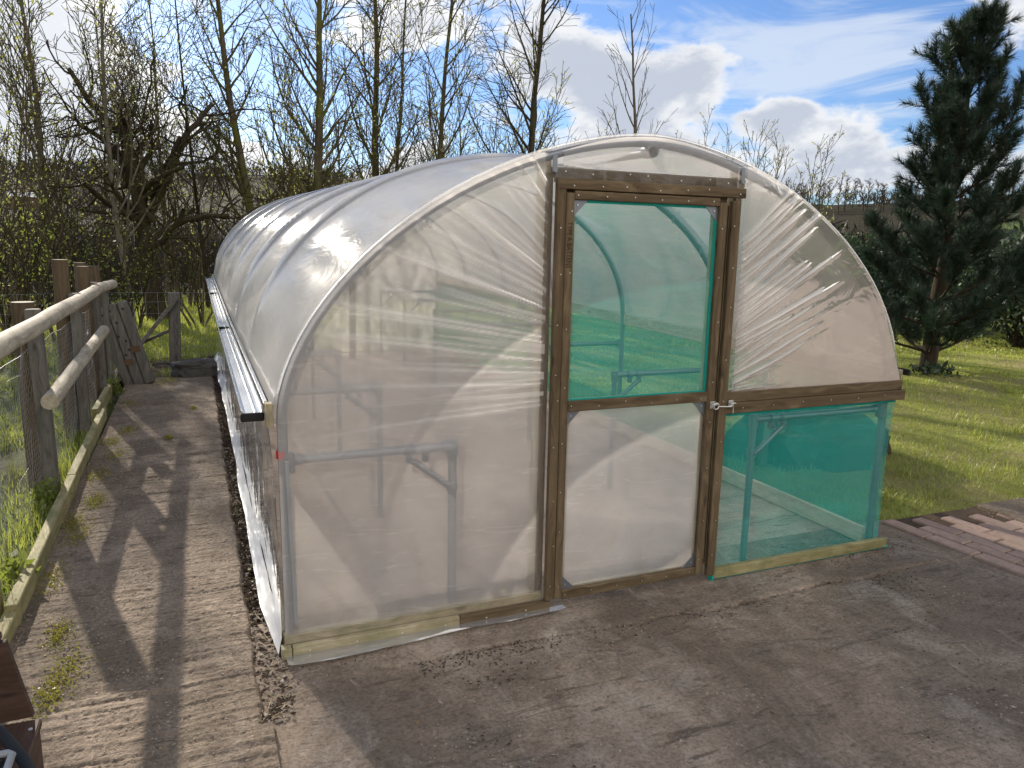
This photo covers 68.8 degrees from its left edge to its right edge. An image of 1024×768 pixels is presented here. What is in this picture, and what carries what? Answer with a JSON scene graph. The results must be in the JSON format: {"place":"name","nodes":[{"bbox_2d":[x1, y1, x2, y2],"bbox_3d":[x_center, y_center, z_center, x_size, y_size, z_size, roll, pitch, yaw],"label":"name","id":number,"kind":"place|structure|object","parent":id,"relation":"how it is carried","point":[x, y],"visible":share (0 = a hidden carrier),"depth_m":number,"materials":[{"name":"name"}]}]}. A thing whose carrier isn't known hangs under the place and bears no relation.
{"place":"outdoors","nodes":[
{"label":"outdoors","id":0,"kind":"place"},
{"bbox_2d":[0,749,15,767],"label":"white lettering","id":1,"kind":"object","parent":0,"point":[9,754],"visible":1,"depth_m":1.79,"materials":[{"name":"paint"}]},
{"bbox_2d":[0,290,143,604],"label":"field","id":2,"kind":"structure","parent":0,"point":[110,409],"depth_m":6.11,"materials":[{"name":"green plant"}]},
{"bbox_2d":[0,579,3,617],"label":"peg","id":3,"kind":"object","parent":2,"relation":"on","point":[1,605],"visible":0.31,"depth_m":3.44,"materials":[{"name":"brown wood"}]},
{"bbox_2d":[0,549,41,594],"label":"weed plant","id":4,"kind":"object","parent":2,"relation":"on","point":[9,576],"visible":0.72,"depth_m":3.69,"materials":[{"name":"green plant"}]},
{"bbox_2d":[0,259,117,559],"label":"post and rail fence","id":5,"kind":"object","parent":2,"relation":"on","point":[85,355],"visible":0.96,"depth_m":5.29,"materials":[{"name":"wood"}]},
{"bbox_2d":[0,384,119,603],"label":"verge grass","id":6,"kind":"structure","parent":2,"relation":"on","point":[39,520],"depth_m":4.70,"materials":[{"name":"green plant"}]},
{"bbox_2d":[0,290,420,366],"bbox_3d":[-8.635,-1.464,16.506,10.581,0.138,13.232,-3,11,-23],"label":"meadow grass","id":7,"kind":"structure","parent":2,"relation":"on","point":[200,335],"depth_m":14.18,"materials":[{"name":"green plant"}]},
{"bbox_2d":[0,376,279,767],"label":"path","id":8,"kind":"structure","parent":0,"point":[261,743],"depth_m":3.48,"materials":[{"name":"concrete"}]},
{"bbox_2d":[0,611,18,643],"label":"edging board","id":9,"kind":"object","parent":8,"relation":"on","point":[9,624],"visible":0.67,"depth_m":3.25,"materials":[{"name":"beige wood"}]},
{"bbox_2d":[4,475,76,624],"bbox_3d":[-2.642,0.866,4.266,0.055,0.120,2.060,-3,11,-23],"label":"edging board","id":10,"kind":"object","parent":8,"relation":"on","point":[21,593],"visible":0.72,"depth_m":3.96,"materials":[{"name":"beige wood"}]},
{"bbox_2d":[16,476,73,509],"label":"weed plant","id":11,"kind":"object","parent":8,"relation":"on","point":[47,497],"visible":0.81,"depth_m":4.87,"materials":[{"name":"green plant"}]},
{"bbox_2d":[67,407,106,486],"bbox_3d":[-3.522,0.485,6.246,0.055,0.120,2.320,-3,11,-23],"label":"edging board","id":12,"kind":"object","parent":8,"relation":"on","point":[81,460],"visible":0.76,"depth_m":5.99,"materials":[{"name":"brown wood"}]},
{"bbox_2d":[26,374,196,728],"bbox_3d":[-3.007,0.545,6.159,0.808,0.038,7.647,-3,11,-23],"label":"moss","id":13,"kind":"object","parent":8,"relation":"on","point":[50,681],"visible":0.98,"depth_m":3.74,"materials":[{"name":"green plant"}]},
{"bbox_2d":[107,373,126,396],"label":"weed plant","id":14,"kind":"object","parent":8,"relation":"on","point":[116,389],"visible":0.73,"depth_m":8.31,"materials":[{"name":"green plant"}]},
{"bbox_2d":[101,300,154,385],"bbox_3d":[-4.603,-0.464,8.924,0.573,1.066,0.180,-2,11,-17],"label":"timber sleeper","id":15,"kind":"object","parent":8,"relation":"on","point":[132,363],"visible":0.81,"depth_m":8.88,"materials":[{"name":"wood"}]},
{"bbox_2d":[15,379,254,767],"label":"path grit","id":16,"kind":"object","parent":8,"relation":"on","point":[86,713],"visible":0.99,"depth_m":3.51,"materials":[{"name":"grey gravel"}]},
{"bbox_2d":[108,355,214,381],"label":"path end","id":17,"kind":"structure","parent":0,"point":[159,365],"depth_m":10.64,"materials":[{"name":"soil"}]},
{"bbox_2d":[91,368,120,421],"bbox_3d":[-4.410,0.082,8.175,0.055,0.130,2.500,-3,11,-23],"label":"edging board","id":18,"kind":"object","parent":17,"relation":"on","point":[103,399],"visible":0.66,"depth_m":7.66,"materials":[{"name":"wood"}]},
{"bbox_2d":[114,351,206,376],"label":"grass tufts","id":19,"kind":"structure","parent":17,"relation":"on","point":[168,360],"depth_m":10.82,"materials":[{"name":"green plant"}]},
{"bbox_2d":[169,357,218,377],"bbox_3d":[-4.100,-0.187,9.674,0.619,0.284,0.444,-3,11,-23],"label":"sleeper","id":20,"kind":"object","parent":17,"relation":"on","point":[197,367],"visible":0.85,"depth_m":9.54,"materials":[{"name":"wood"}]},
{"bbox_2d":[213,377,295,722],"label":"trench soil","id":21,"kind":"structure","parent":0,"point":[247,584],"depth_m":4.03,"materials":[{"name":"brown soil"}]},
{"bbox_2d":[0,170,1023,289],"bbox_3d":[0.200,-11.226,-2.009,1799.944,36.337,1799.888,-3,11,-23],"label":"hills","id":22,"kind":"structure","parent":0,"point":[854,213],"depth_m":231.85,"materials":[{"name":"green plant"}]},
{"bbox_2d":[8,191,51,210],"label":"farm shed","id":23,"kind":"structure","parent":22,"relation":"on","point":[31,199],"depth_m":142.59,"materials":[{"name":"grey"}]},
{"bbox_2d":[0,153,969,288],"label":"hill woodland","id":24,"kind":"object","parent":22,"relation":"on","point":[888,200],"visible":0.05,"depth_m":248.74,"materials":[{"name":"plant"}]},
{"bbox_2d":[816,182,824,209],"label":"ridge tree","id":25,"kind":"object","parent":22,"relation":"on","point":[820,194],"visible":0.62,"depth_m":277.96,"materials":[{"name":"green plant"}]},
{"bbox_2d":[820,180,827,206],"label":"ridge tree","id":26,"kind":"object","parent":22,"relation":"on","point":[823,192],"visible":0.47,"depth_m":288.01,"materials":[{"name":"brown plant"}]},
{"bbox_2d":[825,179,835,209],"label":"ridge tree","id":27,"kind":"object","parent":22,"relation":"on","point":[828,186],"visible":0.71,"depth_m":283.50,"materials":[{"name":"brown plant"}]},
{"bbox_2d":[833,184,843,213],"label":"ridge tree","id":28,"kind":"object","parent":22,"relation":"on","point":[841,193],"visible":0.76,"depth_m":262.87,"materials":[{"name":"brown plant"}]},
{"bbox_2d":[841,185,850,211],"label":"ridge tree","id":29,"kind":"object","parent":22,"relation":"on","point":[845,197],"visible":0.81,"depth_m":267.65,"materials":[{"name":"brown plant"}]},
{"bbox_2d":[842,175,850,208],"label":"ridge tree","id":30,"kind":"object","parent":22,"relation":"on","point":[847,181],"visible":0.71,"depth_m":281.06,"materials":[{"name":"brown plant"}]},
{"bbox_2d":[850,179,857,207],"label":"ridge tree","id":31,"kind":"object","parent":22,"relation":"on","point":[854,189],"visible":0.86,"depth_m":284.31,"materials":[{"name":"brown plant"}]},
{"bbox_2d":[855,178,867,210],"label":"ridge tree","id":32,"kind":"object","parent":22,"relation":"on","point":[861,187],"visible":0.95,"depth_m":266.67,"materials":[{"name":"brown plant"}]},
{"bbox_2d":[864,178,873,211],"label":"ridge tree","id":33,"kind":"object","parent":22,"relation":"on","point":[868,198],"visible":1,"depth_m":263.25,"materials":[{"name":"brown plant"}]},
{"bbox_2d":[870,180,881,210],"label":"ridge tree","id":34,"kind":"object","parent":22,"relation":"on","point":[877,193],"visible":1,"depth_m":258.47,"materials":[{"name":"brown plant"}]},
{"bbox_2d":[879,183,886,210],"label":"ridge tree","id":35,"kind":"object","parent":22,"relation":"on","point":[882,196],"visible":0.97,"depth_m":260.78,"materials":[{"name":"brown plant"}]},
{"bbox_2d":[879,183,888,211],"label":"ridge tree","id":36,"kind":"object","parent":22,"relation":"on","point":[882,190],"visible":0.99,"depth_m":260.06,"materials":[{"name":"brown plant"}]},
{"bbox_2d":[914,181,920,209],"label":"ridge tree","id":37,"kind":"object","parent":22,"relation":"on","point":[917,192],"visible":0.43,"depth_m":259.89,"materials":[{"name":"brown plant"}]},
{"bbox_2d":[0,0,1023,204],"label":"sky","id":38,"kind":"structure","parent":0,"point":[818,68],"materials":[{"name":"blue"}]},
{"bbox_2d":[269,350,828,616],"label":"tunnel floor","id":39,"kind":"structure","parent":0,"point":[334,505],"depth_m":5.27,"materials":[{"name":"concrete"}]},
{"bbox_2d":[205,133,910,664],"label":"polytunnel","id":40,"kind":"structure","parent":39,"relation":"on","point":[717,255],"depth_m":3.84,"materials":[{"name":"plastic"}]},
{"bbox_2d":[554,191,735,598],"bbox_3d":[0.671,0.074,3.621,0.984,1.920,0.078,-3,11,-23],"label":"door","id":41,"kind":"structure","parent":40,"relation":"in","point":[675,564],"depth_m":3.66,"materials":[{"name":"wood"}]},
{"bbox_2d":[250,520,1023,767],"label":"yard","id":42,"kind":"structure","parent":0,"point":[816,707],"depth_m":3.07,"materials":[{"name":"concrete"}]},
{"bbox_2d":[0,631,43,767],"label":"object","id":43,"kind":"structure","parent":42,"relation":"on","point":[15,703],"depth_m":2.22,"materials":[{"name":"wood"}]},
{"bbox_2d":[0,725,35,767],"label":"tyre","id":44,"kind":"object","parent":43,"relation":"on","point":[23,758],"visible":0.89,"depth_m":1.89,"materials":[{"name":"black rubber"}]},
{"bbox_2d":[222,449,923,718],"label":"straw litter","id":45,"kind":"object","parent":42,"relation":"on","point":[309,688],"visible":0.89,"depth_m":3.48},
{"bbox_2d":[221,384,1022,755],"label":"dead leaves","id":46,"kind":"object","parent":42,"relation":"on","point":[601,678],"visible":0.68,"depth_m":3.17,"materials":[{"name":"brown plant"}]},
{"bbox_2d":[253,536,1022,767],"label":"soil crumbs","id":47,"kind":"object","parent":42,"relation":"on","point":[509,743],"visible":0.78,"depth_m":3.26,"materials":[{"name":"brown soil"}]},
{"bbox_2d":[253,512,1023,767],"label":"grit","id":48,"kind":"object","parent":42,"relation":"on","point":[619,750],"visible":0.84,"depth_m":2.87,"materials":[{"name":"grey gravel"}]},
{"bbox_2d":[897,506,1010,540],"bbox_3d":[3.753,1.154,3.698,1.700,0.009,3.300,-3,11,-23],"label":"paver bed","id":49,"kind":"object","parent":42,"relation":"on","point":[964,514],"visible":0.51,"depth_m":5.03,"materials":[{"name":"brick"}]},
{"bbox_2d":[883,513,1023,576],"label":"brick path","id":50,"kind":"structure","parent":49,"relation":"on","point":[995,543],"depth_m":4.63,"materials":[{"name":"brown brick"}]},
{"bbox_2d":[415,576,885,676],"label":"joint soil","id":51,"kind":"structure","parent":0,"point":[606,632],"depth_m":3.39,"materials":[{"name":"brown soil"}]},
{"bbox_2d":[335,287,1023,523],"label":"lawn","id":52,"kind":"structure","parent":0,"point":[395,326],"depth_m":8.66,"materials":[{"name":"green plant"}]},
{"bbox_2d":[755,358,774,466],"bbox_3d":[2.059,0.254,6.080,0.070,0.950,0.070,-3,11,-23],"label":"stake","id":53,"kind":"object","parent":52,"relation":"on","point":[762,436],"visible":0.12,"depth_m":6.08,"materials":[{"name":"brown wood"}]},
{"bbox_2d":[723,407,890,472],"bbox_3d":[2.591,0.568,6.513,1.480,0.863,1.225,-3,11,-23],"label":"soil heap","id":54,"kind":"object","parent":52,"relation":"on","point":[839,443],"visible":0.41,"depth_m":6.02,"materials":[{"name":"brown soil"}]},
{"bbox_2d":[728,388,855,407],"bbox_3d":[2.380,0.118,6.722,1.282,0.090,0.200,4,11,15],"label":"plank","id":55,"kind":"object","parent":54,"relation":"on","point":[840,407],"visible":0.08,"depth_m":6.48,"materials":[{"name":"brown wood"}]},
{"bbox_2d":[909,359,962,376],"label":"dock plant","id":56,"kind":"object","parent":52,"relation":"on","point":[937,368],"visible":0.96,"depth_m":10.81,"materials":[{"name":"green plant"}]},
{"bbox_2d":[855,0,1023,371],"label":"pine tree","id":57,"kind":"object","parent":52,"relation":"on","point":[972,42],"visible":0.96,"depth_m":10.35,"materials":[{"name":"green plant"}]},
{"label":"ground","id":58,"kind":"structure","parent":0,"visible":0},
{"bbox_2d":[0,0,109,325],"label":"willow shrub","id":59,"kind":"object","parent":58,"relation":"on","point":[24,182],"visible":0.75,"depth_m":14.63,"materials":[{"name":"brown plant"}]},
{"bbox_2d":[0,0,130,307],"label":"poplar tree","id":60,"kind":"object","parent":58,"relation":"on","point":[39,133],"visible":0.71,"depth_m":15.22,"materials":[{"name":"brown plant"}]},
{"bbox_2d":[0,178,138,357],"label":"hawthorn bush","id":61,"kind":"object","parent":58,"relation":"on","point":[30,273],"visible":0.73,"depth_m":10.83,"materials":[{"name":"green plant"}]},
{"bbox_2d":[0,1,149,290],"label":"willow shrub","id":62,"kind":"object","parent":58,"relation":"on","point":[105,161],"visible":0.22,"depth_m":16.84,"materials":[{"name":"brown plant"}]},
{"bbox_2d":[0,216,170,342],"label":"hawthorn bush","id":63,"kind":"object","parent":58,"relation":"on","point":[122,282],"visible":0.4,"depth_m":12.44,"materials":[{"name":"green plant"}]},
{"bbox_2d":[71,212,180,331],"bbox_3d":[-7.136,-2.020,13.982,1.877,2.370,2.091,-3,11,-23],"label":"hawthorn bush","id":64,"kind":"object","parent":58,"relation":"on","point":[150,272],"visible":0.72,"depth_m":13.73,"materials":[{"name":"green plant"}]},
{"bbox_2d":[44,0,208,324],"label":"poplar tree","id":65,"kind":"object","parent":58,"relation":"on","point":[104,84],"visible":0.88,"depth_m":15.47,"materials":[{"name":"brown plant"}]},
{"bbox_2d":[5,6,293,320],"bbox_3d":[-7.529,-4.539,16.167,5.605,6.743,3.526,-2,11,-14],"label":"gnarled tree","id":66,"kind":"object","parent":58,"relation":"on","point":[177,149],"visible":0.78,"depth_m":15.92,"materials":[{"name":"brown plant"}]},
{"bbox_2d":[84,18,236,307],"bbox_3d":[-8.998,-5.296,19.610,3.800,6.692,3.981,-3,11,-23],"label":"willow shrub","id":67,"kind":"object","parent":58,"relation":"on","point":[190,293],"visible":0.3,"depth_m":19.69,"materials":[{"name":"brown plant"}]},
{"bbox_2d":[83,0,248,305],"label":"poplar tree","id":68,"kind":"object","parent":58,"relation":"on","point":[164,219],"visible":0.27,"depth_m":18.73,"materials":[{"name":"brown plant"}]},
{"bbox_2d":[136,221,221,326],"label":"hawthorn bush","id":69,"kind":"object","parent":58,"relation":"on","point":[201,307],"visible":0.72,"depth_m":15.24,"materials":[{"name":"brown plant"}]},
{"bbox_2d":[99,0,267,308],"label":"poplar tree","id":70,"kind":"object","parent":58,"relation":"on","point":[199,228],"visible":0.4,"depth_m":18.91,"materials":[{"name":"brown plant"}]},
{"bbox_2d":[2,282,439,368],"bbox_3d":[-6.785,-0.666,9.476,12.303,1.323,0.245,-3,11,-23],"label":"stock fence","id":71,"kind":"object","parent":58,"relation":"on","point":[172,310],"visible":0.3,"depth_m":10.35,"materials":[{"name":"metal"}]},
{"bbox_2d":[131,0,326,219],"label":"poplar tree","id":72,"kind":"object","parent":58,"relation":"on","point":[237,145],"visible":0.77,"depth_m":17.83,"materials":[{"name":"brown plant"}]},
{"bbox_2d":[204,0,362,222],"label":"willow shrub","id":73,"kind":"object","parent":58,"relation":"on","point":[291,157],"visible":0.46,"depth_m":18.56,"materials":[{"name":"brown plant"}]},
{"bbox_2d":[235,0,389,214],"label":"poplar tree","id":74,"kind":"object","parent":58,"relation":"on","point":[319,161],"visible":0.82,"depth_m":18.66,"materials":[{"name":"brown plant"}]},
{"bbox_2d":[243,8,404,303],"bbox_3d":[-5.020,-6.113,20.213,4.095,8.242,3.133,-3,11,-23],"label":"willow shrub","id":75,"kind":"object","parent":58,"relation":"on","point":[343,299],"visible":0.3,"depth_m":20.17,"materials":[{"name":"brown plant"}]},
{"bbox_2d":[303,0,447,307],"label":"poplar tree","id":76,"kind":"object","parent":58,"relation":"on","point":[377,276],"visible":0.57,"depth_m":19.91,"materials":[{"name":"brown plant"}]},
{"bbox_2d":[319,0,479,306],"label":"poplar tree","id":77,"kind":"object","parent":58,"relation":"on","point":[391,246],"visible":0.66,"depth_m":19.48,"materials":[{"name":"brown plant"}]},
{"bbox_2d":[364,78,473,302],"bbox_3d":[-2.826,-5.760,22.508,3.104,6.803,3.645,-3,11,-23],"label":"willow shrub","id":78,"kind":"object","parent":58,"relation":"on","point":[406,247],"visible":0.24,"depth_m":22.20,"materials":[{"name":"brown plant"}]},
{"bbox_2d":[381,0,510,308],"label":"poplar tree","id":79,"kind":"object","parent":58,"relation":"on","point":[430,273],"visible":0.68,"depth_m":19.28,"materials":[{"name":"brown plant"}]},
{"bbox_2d":[414,29,573,305],"bbox_3d":[-0.412,-5.854,20.881,4.513,7.668,2.992,-3,11,-23],"label":"willow shrub","id":80,"kind":"object","parent":58,"relation":"on","point":[480,293],"visible":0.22,"depth_m":20.53,"materials":[{"name":"brown plant"}]},
{"bbox_2d":[0,194,1023,316],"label":"undergrowth","id":81,"kind":"object","parent":58,"relation":"on","point":[422,276],"visible":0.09,"depth_m":24.67,"materials":[{"name":"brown plant"}]},
{"bbox_2d":[463,0,579,310],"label":"poplar tree","id":82,"kind":"object","parent":58,"relation":"on","point":[532,119],"visible":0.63,"depth_m":19.62,"materials":[{"name":"brown plant"}]},
{"bbox_2d":[492,114,624,152],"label":"willow shrub","id":83,"kind":"object","parent":58,"relation":"on","point":[569,132],"visible":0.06,"depth_m":22.50,"materials":[{"name":"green plant"}]},
{"bbox_2d":[600,0,677,136],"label":"bare tree","id":84,"kind":"object","parent":58,"relation":"on","point":[635,127],"visible":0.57,"depth_m":22.24,"materials":[{"name":"brown plant"}]},
{"bbox_2d":[675,106,796,187],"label":"willow shrub","id":85,"kind":"object","parent":58,"relation":"on","point":[748,151],"visible":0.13,"depth_m":22.16,"materials":[{"name":"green plant"}]},
{"bbox_2d":[751,127,862,232],"bbox_3d":[8.023,-4.835,22.216,3.726,5.510,2.584,10,13,39],"label":"willow shrub","id":86,"kind":"object","parent":58,"relation":"on","point":[809,182],"visible":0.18,"depth_m":21.26,"materials":[{"name":"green plant"}]},
{"bbox_2d":[832,221,885,276],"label":"evergreen shrub","id":87,"kind":"object","parent":58,"relation":"on","point":[841,225],"depth_m":21.22,"materials":[{"name":"green plant"}]},
{"bbox_2d":[841,227,917,310],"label":"evergreen shrub","id":88,"kind":"object","parent":58,"relation":"on","point":[853,244],"visible":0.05,"depth_m":18.83,"materials":[{"name":"green plant"}]},
{"bbox_2d":[863,220,1001,327],"bbox_3d":[9.816,-2.573,17.841,3.223,2.724,3.420,-3,11,-23],"label":"evergreen shrub","id":89,"kind":"object","parent":58,"relation":"on","point":[897,293],"visible":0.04,"depth_m":17.78,"materials":[{"name":"green plant"}]},
{"bbox_2d":[894,222,1023,333],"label":"evergreen shrub","id":90,"kind":"object","parent":58,"relation":"on","point":[919,316],"visible":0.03,"depth_m":16.44,"materials":[{"name":"green plant"}]},
{"bbox_2d":[927,199,1023,347],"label":"evergreen shrub","id":91,"kind":"object","parent":58,"relation":"on","point":[1015,338],"visible":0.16,"depth_m":14.31,"materials":[{"name":"green plant"}]},
{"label":"yard apron","id":92,"kind":"structure","parent":0,"visible":0},
{"bbox_2d":[977,498,1023,522],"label":"concrete slab","id":93,"kind":"structure","parent":92,"relation":"on","point":[1012,509],"depth_m":5.14,"materials":[{"name":"grey concrete"}]}
]}

